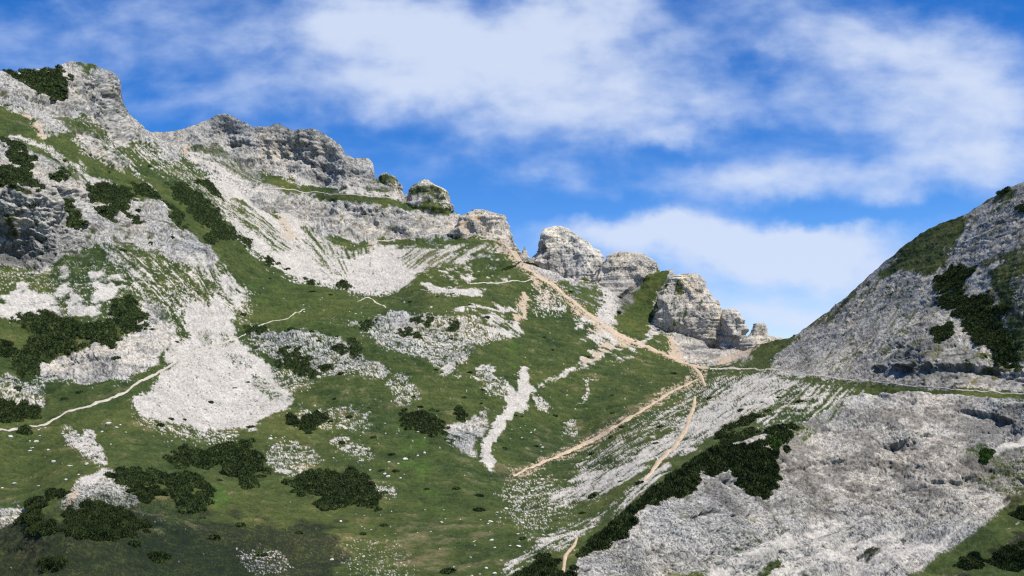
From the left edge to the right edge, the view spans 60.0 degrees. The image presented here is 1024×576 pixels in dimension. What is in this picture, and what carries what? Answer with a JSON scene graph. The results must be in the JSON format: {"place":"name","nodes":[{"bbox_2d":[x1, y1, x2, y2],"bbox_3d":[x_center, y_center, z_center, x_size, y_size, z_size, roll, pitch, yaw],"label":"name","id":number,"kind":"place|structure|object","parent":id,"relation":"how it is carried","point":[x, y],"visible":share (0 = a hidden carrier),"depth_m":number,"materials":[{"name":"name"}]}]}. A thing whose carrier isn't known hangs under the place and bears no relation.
{"place":"outdoors","nodes":[
{"label":"outdoors","id":0,"kind":"place"},
{"bbox_2d":[0,339,233,430],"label":"path","id":1,"kind":"structure","parent":0,"point":[122,393],"depth_m":334.66,"materials":[{"name":"beige gravel"}]},
{"bbox_2d":[0,61,365,431],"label":"mountain","id":2,"kind":"structure","parent":0,"point":[189,289],"depth_m":454.49,"materials":[{"name":"grey stone"}]},
{"bbox_2d":[0,338,18,358],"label":"dwarf pine thicket","id":3,"kind":"object","parent":2,"relation":"on","point":[7,348],"visible":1,"depth_m":360.01,"materials":[{"name":"green plant"}]},
{"bbox_2d":[0,135,38,169],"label":"dwarf pine thicket","id":4,"kind":"object","parent":2,"relation":"on","point":[16,154],"visible":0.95,"depth_m":477.34,"materials":[{"name":"green plant"}]},
{"bbox_2d":[0,398,41,422],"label":"dwarf pine thicket","id":5,"kind":"object","parent":2,"relation":"on","point":[22,410],"visible":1,"depth_m":309.31,"materials":[{"name":"green plant"}]},
{"bbox_2d":[0,162,45,193],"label":"dwarf pine thicket","id":6,"kind":"object","parent":2,"relation":"on","point":[11,177],"visible":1,"depth_m":447.12,"materials":[{"name":"green plant"}]},
{"bbox_2d":[2,64,74,101],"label":"dwarf pine thicket","id":7,"kind":"object","parent":2,"relation":"on","point":[43,80],"visible":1,"depth_m":585.09,"materials":[{"name":"green plant"}]},
{"bbox_2d":[6,333,91,379],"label":"dwarf pine thicket","id":8,"kind":"object","parent":2,"relation":"on","point":[36,351],"visible":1,"depth_m":371.58,"materials":[{"name":"green plant"}]},
{"bbox_2d":[48,166,71,182],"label":"dwarf pine thicket","id":9,"kind":"object","parent":2,"relation":"on","point":[58,175],"visible":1,"depth_m":472.11,"materials":[{"name":"green plant"}]},
{"bbox_2d":[9,308,123,348],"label":"dwarf pine thicket","id":10,"kind":"object","parent":2,"relation":"on","point":[66,329],"visible":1,"depth_m":384.87,"materials":[{"name":"green plant"}]},
{"bbox_2d":[62,197,89,231],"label":"dwarf pine thicket","id":11,"kind":"object","parent":2,"relation":"on","point":[73,221],"visible":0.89,"depth_m":459.16,"materials":[{"name":"green plant"}]},
{"bbox_2d":[93,205,118,222],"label":"dwarf pine thicket","id":12,"kind":"object","parent":2,"relation":"on","point":[109,214],"visible":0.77,"depth_m":489.76,"materials":[{"name":"green plant"}]},
{"bbox_2d":[85,181,137,213],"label":"dwarf pine thicket","id":13,"kind":"object","parent":2,"relation":"on","point":[121,197],"visible":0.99,"depth_m":507.15,"materials":[{"name":"green plant"}]},
{"bbox_2d":[106,294,150,332],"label":"dwarf pine thicket","id":14,"kind":"object","parent":2,"relation":"on","point":[127,311],"visible":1,"depth_m":400.45,"materials":[{"name":"green plant"}]},
{"bbox_2d":[126,212,146,224],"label":"dwarf pine thicket","id":15,"kind":"object","parent":2,"relation":"on","point":[136,220],"visible":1,"depth_m":497.05,"materials":[{"name":"green plant"}]},
{"bbox_2d":[130,181,161,199],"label":"dwarf pine thicket","id":16,"kind":"object","parent":2,"relation":"on","point":[145,189],"visible":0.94,"depth_m":543.01,"materials":[{"name":"green plant"}]},
{"bbox_2d":[161,200,189,230],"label":"dwarf pine thicket","id":17,"kind":"object","parent":2,"relation":"on","point":[179,216],"visible":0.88,"depth_m":522.72,"materials":[{"name":"green plant"}]},
{"bbox_2d":[165,180,226,228],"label":"dwarf pine thicket","id":18,"kind":"object","parent":2,"relation":"on","point":[208,215],"visible":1,"depth_m":567.85,"materials":[{"name":"green plant"}]},
{"bbox_2d":[194,178,224,201],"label":"dwarf pine thicket","id":19,"kind":"object","parent":2,"relation":"on","point":[212,189],"visible":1,"depth_m":622.70,"materials":[{"name":"green plant"}]},
{"bbox_2d":[203,229,220,243],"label":"dwarf pine thicket","id":20,"kind":"object","parent":2,"relation":"on","point":[213,237],"visible":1,"depth_m":532.07,"materials":[{"name":"green plant"}]},
{"bbox_2d":[216,222,241,239],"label":"dwarf pine thicket","id":21,"kind":"object","parent":2,"relation":"on","point":[225,233],"visible":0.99,"depth_m":566.62,"materials":[{"name":"green plant"}]},
{"bbox_2d":[242,237,252,247],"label":"dwarf pine thicket","id":22,"kind":"object","parent":2,"relation":"on","point":[245,241],"visible":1,"depth_m":584.62,"materials":[{"name":"green plant"}]},
{"bbox_2d":[259,255,281,266],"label":"dwarf pine thicket","id":23,"kind":"object","parent":2,"relation":"on","point":[269,260],"visible":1,"depth_m":587.33,"materials":[{"name":"green plant"}]},
{"bbox_2d":[302,276,315,284],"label":"dwarf pine thicket","id":24,"kind":"object","parent":2,"relation":"on","point":[311,282],"visible":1,"depth_m":571.71,"materials":[{"name":"green plant"}]},
{"bbox_2d":[335,279,354,289],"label":"dwarf pine thicket","id":25,"kind":"object","parent":2,"relation":"on","point":[343,284],"visible":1,"depth_m":573.00,"materials":[{"name":"green plant"}]},
{"bbox_2d":[238,309,304,337],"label":"path","id":26,"kind":"structure","parent":0,"point":[275,320],"depth_m":482.54,"materials":[{"name":"beige gravel"}]},
{"bbox_2d":[252,188,395,198],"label":"path","id":27,"kind":"structure","parent":0,"point":[324,193],"depth_m":803.27,"materials":[{"name":"grey gravel"}]},
{"bbox_2d":[152,114,523,291],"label":"ridge","id":28,"kind":"structure","parent":0,"point":[236,161],"depth_m":777.63,"materials":[{"name":"grey stone"}]},
{"bbox_2d":[378,173,403,193],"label":"rock horn","id":29,"kind":"object","parent":28,"relation":"on","point":[392,182],"visible":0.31,"depth_m":823.99,"materials":[{"name":"grey stone"}]},
{"bbox_2d":[405,179,453,214],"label":"rock horn","id":30,"kind":"object","parent":28,"relation":"on","point":[426,196],"visible":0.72,"depth_m":805.89,"materials":[{"name":"grey stone"}]},
{"bbox_2d":[447,209,520,255],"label":"rock crag","id":31,"kind":"structure","parent":28,"relation":"on","point":[479,223],"depth_m":752.00,"materials":[{"name":"grey stone"}]},
{"bbox_2d":[520,246,531,262],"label":"rock needle","id":32,"kind":"object","parent":28,"relation":"on","point":[524,256],"visible":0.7,"depth_m":722.93,"materials":[{"name":"grey stone"}]},
{"bbox_2d":[0,262,746,575],"bbox_3d":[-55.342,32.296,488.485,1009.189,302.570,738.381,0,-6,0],"label":"meadow","id":33,"kind":"structure","parent":0,"point":[509,358],"depth_m":332.33,"materials":[{"name":"green plant"}]},
{"bbox_2d":[16,424,32,435],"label":"dwarf pine thicket","id":34,"kind":"object","parent":33,"relation":"on","point":[24,429],"visible":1,"depth_m":292.86,"materials":[{"name":"green plant"}]},
{"bbox_2d":[12,495,48,524],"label":"dwarf pine thicket","id":35,"kind":"object","parent":33,"relation":"on","point":[34,506],"visible":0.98,"depth_m":209.22,"materials":[{"name":"green plant"}]},
{"bbox_2d":[23,518,60,535],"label":"dwarf pine thicket","id":36,"kind":"object","parent":33,"relation":"on","point":[35,528],"visible":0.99,"depth_m":193.26,"materials":[{"name":"green plant"}]},
{"bbox_2d":[37,554,68,572],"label":"dwarf pine thicket","id":37,"kind":"object","parent":33,"relation":"on","point":[59,562],"visible":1,"depth_m":176.84,"materials":[{"name":"green plant"}]},
{"bbox_2d":[44,487,72,500],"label":"dwarf pine thicket","id":38,"kind":"object","parent":33,"relation":"on","point":[51,493],"visible":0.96,"depth_m":218.44,"materials":[{"name":"green plant"}]},
{"bbox_2d":[59,498,152,541],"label":"dwarf pine thicket","id":39,"kind":"object","parent":33,"relation":"on","point":[98,520],"visible":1,"depth_m":196.10,"materials":[{"name":"green plant"}]},
{"bbox_2d":[103,466,162,488],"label":"dwarf pine thicket","id":40,"kind":"object","parent":33,"relation":"on","point":[132,477],"visible":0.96,"depth_m":236.34,"materials":[{"name":"green plant"}]},
{"bbox_2d":[126,540,141,547],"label":"dwarf pine bush","id":41,"kind":"object","parent":33,"relation":"on","point":[135,543],"visible":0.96,"depth_m":190.26,"materials":[{"name":"green plant"}]},
{"bbox_2d":[125,484,168,503],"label":"dwarf pine thicket","id":42,"kind":"object","parent":33,"relation":"on","point":[145,495],"visible":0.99,"depth_m":225.54,"materials":[{"name":"green plant"}]},
{"bbox_2d":[147,551,172,562],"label":"dwarf pine thicket","id":43,"kind":"object","parent":33,"relation":"on","point":[158,556],"visible":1,"depth_m":187.98,"materials":[{"name":"green plant"}]},
{"bbox_2d":[151,470,216,513],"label":"dwarf pine thicket","id":44,"kind":"object","parent":33,"relation":"on","point":[180,485],"visible":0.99,"depth_m":238.39,"materials":[{"name":"green plant"}]},
{"bbox_2d":[207,534,220,539],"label":"dwarf pine bush","id":45,"kind":"object","parent":33,"relation":"on","point":[214,537],"visible":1,"depth_m":205.23,"materials":[{"name":"green plant"}]},
{"bbox_2d":[162,438,272,489],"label":"dwarf pine thicket","id":46,"kind":"object","parent":33,"relation":"on","point":[242,462],"visible":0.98,"depth_m":280.93,"materials":[{"name":"green plant"}]},
{"bbox_2d":[235,522,246,526],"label":"dwarf pine bush","id":47,"kind":"object","parent":33,"relation":"on","point":[238,524],"visible":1,"depth_m":217.93,"materials":[{"name":"green plant"}]},
{"bbox_2d":[242,324,269,334],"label":"dwarf pine thicket","id":48,"kind":"object","parent":33,"relation":"on","point":[258,329],"visible":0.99,"depth_m":463.86,"materials":[{"name":"green plant"}]},
{"bbox_2d":[255,551,268,556],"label":"dwarf pine bush","id":49,"kind":"object","parent":33,"relation":"on","point":[261,554],"visible":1,"depth_m":199.27,"materials":[{"name":"green plant"}]},
{"bbox_2d":[284,326,297,331],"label":"dwarf pine thicket","id":50,"kind":"object","parent":33,"relation":"on","point":[290,328],"visible":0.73,"depth_m":466.01,"materials":[{"name":"green plant"}]},
{"bbox_2d":[274,345,312,368],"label":"dwarf pine thicket","id":51,"kind":"object","parent":33,"relation":"on","point":[293,363],"visible":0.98,"depth_m":427.21,"materials":[{"name":"green plant"}]},
{"bbox_2d":[285,410,328,433],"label":"dwarf pine thicket","id":52,"kind":"object","parent":33,"relation":"on","point":[308,423],"visible":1,"depth_m":350.47,"materials":[{"name":"green plant"}]},
{"bbox_2d":[293,365,321,378],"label":"dwarf pine thicket","id":53,"kind":"object","parent":33,"relation":"on","point":[311,373],"visible":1,"depth_m":409.71,"materials":[{"name":"green plant"}]},
{"bbox_2d":[317,363,334,371],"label":"dwarf pine thicket","id":54,"kind":"object","parent":33,"relation":"on","point":[327,366],"visible":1,"depth_m":413.99,"materials":[{"name":"green plant"}]},
{"bbox_2d":[281,466,388,511],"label":"dwarf pine thicket","id":55,"kind":"object","parent":33,"relation":"on","point":[352,484],"visible":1,"depth_m":263.67,"materials":[{"name":"green plant"}]},
{"bbox_2d":[330,343,352,354],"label":"dwarf pine thicket","id":56,"kind":"object","parent":33,"relation":"on","point":[339,347],"visible":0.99,"depth_m":438.11,"materials":[{"name":"green plant"}]},
{"bbox_2d":[346,337,364,357],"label":"dwarf pine thicket","id":57,"kind":"object","parent":33,"relation":"on","point":[354,352],"visible":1,"depth_m":434.17,"materials":[{"name":"green plant"}]},
{"bbox_2d":[358,319,374,331],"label":"dwarf pine thicket","id":58,"kind":"object","parent":33,"relation":"on","point":[363,326],"visible":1,"depth_m":476.48,"materials":[{"name":"green plant"}]},
{"bbox_2d":[395,326,412,337],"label":"dwarf pine thicket","id":59,"kind":"object","parent":33,"relation":"on","point":[408,330],"visible":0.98,"depth_m":474.00,"materials":[{"name":"green plant"}]},
{"bbox_2d":[409,331,422,339],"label":"dwarf pine thicket","id":60,"kind":"object","parent":33,"relation":"on","point":[416,334],"visible":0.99,"depth_m":465.95,"materials":[{"name":"green plant"}]},
{"bbox_2d":[409,315,423,323],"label":"dwarf pine thicket","id":61,"kind":"object","parent":33,"relation":"on","point":[417,320],"visible":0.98,"depth_m":492.00,"materials":[{"name":"green plant"}]},
{"bbox_2d":[398,408,454,444],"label":"dwarf pine thicket","id":62,"kind":"object","parent":33,"relation":"on","point":[422,421],"visible":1,"depth_m":350.65,"materials":[{"name":"green plant"}]},
{"bbox_2d":[424,316,434,327],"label":"dwarf pine thicket","id":63,"kind":"object","parent":33,"relation":"on","point":[430,320],"visible":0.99,"depth_m":484.93,"materials":[{"name":"green plant"}]},
{"bbox_2d":[439,566,456,573],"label":"dwarf pine bush","id":64,"kind":"object","parent":33,"relation":"on","point":[447,570],"visible":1,"depth_m":189.19,"materials":[{"name":"green plant"}]},
{"bbox_2d":[445,318,460,331],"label":"dwarf pine thicket","id":65,"kind":"object","parent":33,"relation":"on","point":[453,326],"visible":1,"depth_m":483.06,"materials":[{"name":"green plant"}]},
{"bbox_2d":[452,404,467,421],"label":"dwarf pine thicket","id":66,"kind":"object","parent":33,"relation":"on","point":[460,413],"visible":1,"depth_m":365.37,"materials":[{"name":"green plant"}]},
{"bbox_2d":[472,507,486,511],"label":"dwarf pine bush","id":67,"kind":"object","parent":33,"relation":"on","point":[478,509],"visible":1,"depth_m":247.56,"materials":[{"name":"green plant"}]},
{"bbox_2d":[502,261,521,270],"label":"dwarf pine thicket","id":68,"kind":"object","parent":33,"relation":"on","point":[509,267],"visible":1,"depth_m":651.18,"materials":[{"name":"green plant"}]},
{"bbox_2d":[511,552,564,575],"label":"dwarf pine thicket","id":69,"kind":"object","parent":33,"relation":"on","point":[544,564],"visible":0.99,"depth_m":179.73,"materials":[{"name":"green plant"}]},
{"bbox_2d":[531,226,604,280],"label":"rock tower","id":70,"kind":"structure","parent":33,"relation":"on","point":[563,252],"depth_m":712.07,"materials":[{"name":"grey stone"}]},
{"bbox_2d":[592,251,659,298],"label":"rock crag","id":71,"kind":"structure","parent":33,"relation":"on","point":[621,274],"depth_m":683.96,"materials":[{"name":"grey stone"}]},
{"bbox_2d":[717,309,748,350],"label":"rock buttress","id":72,"kind":"object","parent":33,"relation":"on","point":[734,331],"visible":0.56,"depth_m":610.35,"materials":[{"name":"grey stone"}]},
{"bbox_2d":[374,233,496,240],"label":"path","id":73,"kind":"structure","parent":0,"point":[429,235],"depth_m":748.05,"materials":[{"name":"grey gravel"}]},
{"bbox_2d":[470,279,532,283],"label":"path","id":74,"kind":"structure","parent":0,"point":[500,282],"depth_m":605.57,"materials":[{"name":"beige gravel"}]},
{"bbox_2d":[499,242,519,261],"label":"path","id":75,"kind":"structure","parent":0,"point":[510,251],"depth_m":706.88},
{"bbox_2d":[0,0,1023,338],"label":"sky","id":76,"kind":"structure","parent":0,"point":[776,154],"materials":[{"name":"blue"}]},
{"bbox_2d":[562,537,577,571],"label":"path","id":77,"kind":"structure","parent":0,"point":[565,555],"depth_m":188.83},
{"bbox_2d":[513,378,698,476],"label":"path","id":78,"kind":"structure","parent":0,"point":[600,435],"depth_m":369.95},
{"bbox_2d":[523,265,707,368],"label":"path","id":79,"kind":"structure","parent":0,"point":[618,334],"depth_m":586.29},
{"bbox_2d":[642,396,695,481],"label":"path","id":80,"kind":"structure","parent":0,"point":[675,444],"depth_m":295.75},
{"bbox_2d":[693,366,705,386],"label":"path","id":81,"kind":"structure","parent":0,"point":[700,375],"depth_m":495.39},
{"bbox_2d":[534,182,1023,571],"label":"hillside","id":82,"kind":"structure","parent":0,"point":[881,321],"depth_m":336.58,"materials":[{"name":"grey stone"}]},
{"bbox_2d":[649,273,721,348],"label":"rock tower","id":83,"kind":"structure","parent":82,"relation":"on","point":[687,304],"depth_m":616.79,"materials":[{"name":"grey stone"}]},
{"bbox_2d":[713,426,761,443],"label":"dwarf pine thicket","id":84,"kind":"object","parent":82,"relation":"on","point":[724,437],"visible":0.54,"depth_m":272.29,"materials":[{"name":"green plant"}]},
{"bbox_2d":[721,412,764,430],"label":"dwarf pine thicket","id":85,"kind":"object","parent":82,"relation":"on","point":[744,420],"visible":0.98,"depth_m":295.05,"materials":[{"name":"green plant"}]},
{"bbox_2d":[737,322,783,350],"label":"rock tower","id":86,"kind":"structure","parent":82,"relation":"on","point":[758,335],"depth_m":593.41,"materials":[{"name":"grey stone"}]},
{"bbox_2d":[929,321,954,343],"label":"dwarf pine thicket","id":87,"kind":"object","parent":82,"relation":"on","point":[945,331],"visible":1,"depth_m":309.63,"materials":[{"name":"green plant"}]},
{"bbox_2d":[935,288,967,309],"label":"dwarf pine thicket","id":88,"kind":"object","parent":82,"relation":"on","point":[948,300],"visible":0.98,"depth_m":335.28,"materials":[{"name":"green plant"}]},
{"bbox_2d":[932,263,977,294],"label":"dwarf pine thicket","id":89,"kind":"object","parent":82,"relation":"on","point":[953,278],"visible":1,"depth_m":348.83,"materials":[{"name":"green plant"}]},
{"bbox_2d":[950,289,1023,371],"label":"dwarf pine thicket","id":90,"kind":"object","parent":82,"relation":"on","point":[982,322],"visible":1,"depth_m":297.26,"materials":[{"name":"green plant"}]},
{"bbox_2d":[992,303,1011,314],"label":"dwarf pine thicket","id":91,"kind":"object","parent":82,"relation":"on","point":[1001,308],"visible":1,"depth_m":298.94,"materials":[{"name":"green plant"}]},
{"bbox_2d":[995,186,1010,194],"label":"dwarf pine thicket","id":92,"kind":"object","parent":82,"relation":"on","point":[1005,190],"visible":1,"depth_m":358.54,"materials":[{"name":"green plant"}]},
{"bbox_2d":[1014,203,1023,211],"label":"dwarf pine thicket","id":93,"kind":"object","parent":82,"relation":"on","point":[1020,207],"visible":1,"depth_m":335.35,"materials":[{"name":"green plant"}]},
{"bbox_2d":[573,391,1023,575],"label":"rocky slope","id":94,"kind":"structure","parent":0,"point":[903,483],"depth_m":211.46,"materials":[{"name":"grey stone"}]},
{"bbox_2d":[563,478,670,575],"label":"dwarf pine thicket","id":95,"kind":"object","parent":94,"relation":"on","point":[619,525],"visible":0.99,"depth_m":179.53,"materials":[{"name":"green plant"}]},
{"bbox_2d":[660,438,791,499],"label":"dwarf pine thicket","id":96,"kind":"object","parent":94,"relation":"on","point":[756,463],"visible":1,"depth_m":219.66,"materials":[{"name":"green plant"}]},
{"bbox_2d":[765,437,782,451],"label":"dwarf pine thicket","id":97,"kind":"object","parent":94,"relation":"on","point":[774,443],"visible":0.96,"depth_m":237.15,"materials":[{"name":"green plant"}]},
{"bbox_2d":[763,422,800,443],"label":"dwarf pine thicket","id":98,"kind":"object","parent":94,"relation":"on","point":[782,433],"visible":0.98,"depth_m":243.29,"materials":[{"name":"green plant"}]},
{"bbox_2d":[953,551,990,569],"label":"dwarf pine thicket","id":99,"kind":"object","parent":94,"relation":"on","point":[971,560],"visible":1,"depth_m":189.96,"materials":[{"name":"green plant"}]},
{"bbox_2d":[978,447,996,463],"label":"dwarf pine thicket","id":100,"kind":"object","parent":94,"relation":"on","point":[986,455],"visible":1,"depth_m":224.26,"materials":[{"name":"green plant"}]},
{"bbox_2d":[987,540,1023,571],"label":"dwarf pine thicket","id":101,"kind":"object","parent":94,"relation":"on","point":[1006,557],"visible":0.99,"depth_m":190.65,"materials":[{"name":"green plant"}]},
{"bbox_2d":[1007,505,1023,520],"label":"dwarf pine thicket","id":102,"kind":"object","parent":94,"relation":"on","point":[1018,514],"visible":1,"depth_m":205.37,"materials":[{"name":"green plant"}]},
{"bbox_2d":[710,367,1023,394],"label":"path","id":103,"kind":"structure","parent":0,"point":[870,381],"depth_m":308.94,"materials":[{"name":"beige gravel"}]}
]}

